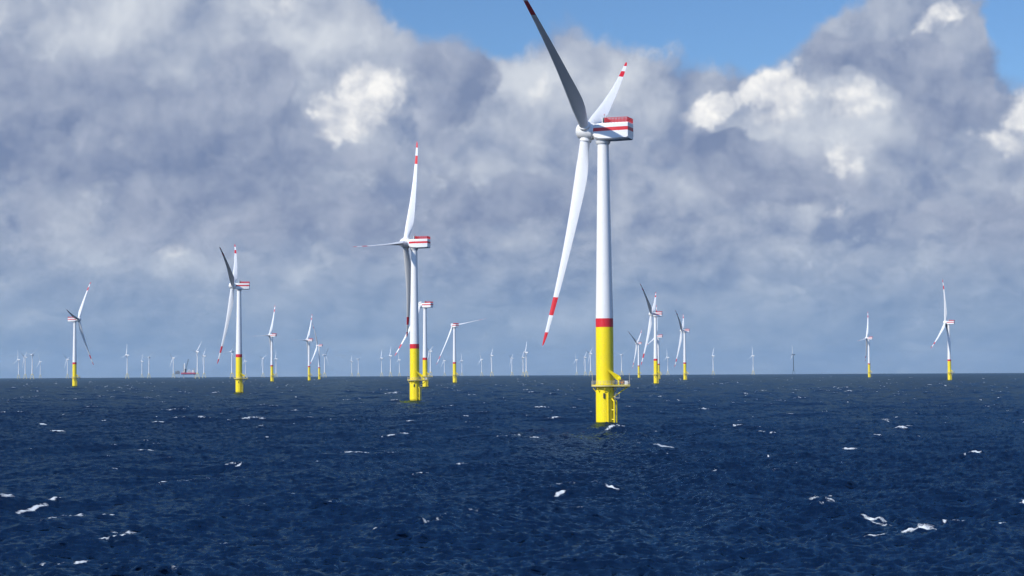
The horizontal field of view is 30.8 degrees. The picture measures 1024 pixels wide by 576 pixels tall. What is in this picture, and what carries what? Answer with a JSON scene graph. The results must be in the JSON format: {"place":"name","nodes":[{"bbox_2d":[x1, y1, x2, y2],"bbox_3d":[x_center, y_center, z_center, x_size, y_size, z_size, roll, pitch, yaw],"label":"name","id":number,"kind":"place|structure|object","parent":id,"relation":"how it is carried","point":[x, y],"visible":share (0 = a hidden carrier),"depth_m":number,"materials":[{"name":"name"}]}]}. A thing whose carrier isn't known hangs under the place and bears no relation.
{"place":"outdoors","nodes":[
{"label":"outdoors","id":0,"kind":"place"},
{"bbox_2d":[0,373,1023,575],"bbox_3d":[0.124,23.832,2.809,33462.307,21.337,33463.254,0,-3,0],"label":"sea","id":1,"kind":"structure","parent":0,"point":[913,474],"depth_m":265.75,"materials":[{"name":"liquid"}]},
{"bbox_2d":[22,352,26,378],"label":"wind turbine","id":2,"kind":"object","parent":1,"relation":"in","point":[25,365],"visible":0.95,"depth_m":7894.87,"materials":[{"name":"white paint"}]},
{"bbox_2d":[30,354,33,378],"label":"wind turbine","id":3,"kind":"object","parent":1,"relation":"in","point":[32,355],"visible":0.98,"depth_m":7026.02,"materials":[{"name":"white paint"}]},
{"bbox_2d":[67,282,93,385],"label":"wind turbine","id":4,"kind":"object","parent":1,"relation":"in","point":[74,320],"visible":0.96,"depth_m":2353.72,"materials":[{"name":"red paint"}]},
{"bbox_2d":[123,350,129,378],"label":"wind turbine","id":5,"kind":"object","parent":1,"relation":"in","point":[126,355],"visible":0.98,"depth_m":7284.85,"materials":[{"name":"white paint"}]},
{"bbox_2d":[181,359,195,377],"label":"jack up vessel","id":6,"kind":"object","parent":1,"relation":"on","point":[189,373],"visible":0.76,"depth_m":7176.37,"materials":[{"name":"red paint"}]},
{"bbox_2d":[192,341,201,378],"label":"wind turbine","id":7,"kind":"object","parent":1,"relation":"in","point":[197,359],"visible":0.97,"depth_m":6345.30,"materials":[{"name":"white paint"}]},
{"bbox_2d":[202,351,205,377],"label":"wind turbine","id":8,"kind":"object","parent":1,"relation":"in","point":[204,365],"visible":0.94,"depth_m":7795.79,"materials":[{"name":"white paint"}]},
{"bbox_2d":[222,343,234,377],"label":"wind turbine","id":9,"kind":"object","parent":1,"relation":"in","point":[231,351],"visible":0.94,"depth_m":6413.97,"materials":[{"name":"white paint"}]},
{"bbox_2d":[217,245,249,392],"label":"wind turbine","id":10,"kind":"object","parent":1,"relation":"in","point":[239,286],"visible":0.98,"depth_m":1475.62,"materials":[{"name":"red paint"}]},
{"bbox_2d":[262,307,276,380],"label":"wind turbine","id":11,"kind":"object","parent":1,"relation":"in","point":[271,336],"visible":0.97,"depth_m":3393.52,"materials":[{"name":"red paint"}]},
{"bbox_2d":[304,317,312,379],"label":"wind turbine","id":12,"kind":"object","parent":1,"relation":"in","point":[308,351],"visible":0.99,"depth_m":3896.30,"materials":[{"name":"red paint"}]},
{"bbox_2d":[310,323,322,378],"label":"wind turbine","id":13,"kind":"object","parent":1,"relation":"in","point":[319,346],"visible":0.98,"depth_m":4660.30,"materials":[{"name":"red paint"}]},
{"bbox_2d":[323,348,328,376],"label":"wind turbine","id":14,"kind":"object","parent":1,"relation":"in","point":[324,355],"visible":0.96,"depth_m":7650.78,"materials":[{"name":"white paint"}]},
{"bbox_2d":[356,143,430,400],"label":"wind turbine","id":15,"kind":"object","parent":1,"relation":"in","point":[406,242],"visible":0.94,"depth_m":996.22,"materials":[{"name":"red paint"}]},
{"bbox_2d":[395,301,432,386],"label":"wind turbine","id":16,"kind":"object","parent":1,"relation":"in","point":[425,305],"visible":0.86,"depth_m":1912.52,"materials":[{"name":"red paint"}]},
{"bbox_2d":[427,348,432,376],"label":"wind turbine","id":17,"kind":"object","parent":1,"relation":"in","point":[430,360],"visible":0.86,"depth_m":6559.94,"materials":[{"name":"white paint"}]},
{"bbox_2d":[438,319,481,382],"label":"wind turbine","id":18,"kind":"object","parent":1,"relation":"in","point":[455,376],"visible":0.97,"depth_m":2758.35,"materials":[{"name":"red paint"}]},
{"bbox_2d":[485,350,493,375],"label":"wind turbine","id":19,"kind":"object","parent":1,"relation":"in","point":[491,363],"visible":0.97,"depth_m":8224.05,"materials":[{"name":"white paint"}]},
{"bbox_2d":[523,343,528,376],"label":"wind turbine","id":20,"kind":"object","parent":1,"relation":"in","point":[525,352],"visible":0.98,"depth_m":7090.34,"materials":[{"name":"white paint"}]},
{"bbox_2d":[523,0,632,422],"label":"wind turbine","id":21,"kind":"object","parent":1,"relation":"in","point":[605,132],"visible":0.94,"depth_m":533.90,"materials":[{"name":"yellow paint"}]},
{"bbox_2d":[585,347,592,374],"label":"wind turbine","id":22,"kind":"object","parent":1,"relation":"in","point":[590,360],"visible":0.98,"depth_m":7627.92,"materials":[{"name":"white paint"}]},
{"bbox_2d":[629,330,641,377],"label":"wind turbine","id":23,"kind":"object","parent":1,"relation":"in","point":[638,343],"visible":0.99,"depth_m":4572.71,"materials":[{"name":"red paint"}]},
{"bbox_2d":[640,284,661,382],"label":"wind turbine","id":24,"kind":"object","parent":1,"relation":"in","point":[656,373],"visible":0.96,"depth_m":2261.96,"materials":[{"name":"red paint"}]},
{"bbox_2d":[647,306,662,378],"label":"wind turbine","id":25,"kind":"object","parent":1,"relation":"in","point":[659,336],"visible":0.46,"depth_m":3683.13,"materials":[{"name":"red paint"}]},
{"bbox_2d":[674,310,689,379],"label":"wind turbine","id":26,"kind":"object","parent":1,"relation":"in","point":[685,372],"visible":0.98,"depth_m":3199.87,"materials":[{"name":"red paint"}]},
{"bbox_2d":[790,350,794,372],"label":"wind turbine","id":27,"kind":"object","parent":1,"relation":"in","point":[793,361],"visible":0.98,"depth_m":8512.44,"materials":[{"name":"grey paint"}]},
{"bbox_2d":[859,319,872,376],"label":"wind turbine","id":28,"kind":"object","parent":1,"relation":"in","point":[868,344],"visible":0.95,"depth_m":4020.13,"materials":[{"name":"red paint"}]},
{"bbox_2d":[931,279,954,379],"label":"wind turbine","id":29,"kind":"object","parent":1,"relation":"in","point":[946,323],"visible":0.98,"depth_m":2726.61,"materials":[{"name":"red paint"}]},
{"bbox_2d":[0,0,1023,377],"label":"sky","id":30,"kind":"structure","parent":0,"point":[794,175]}
]}

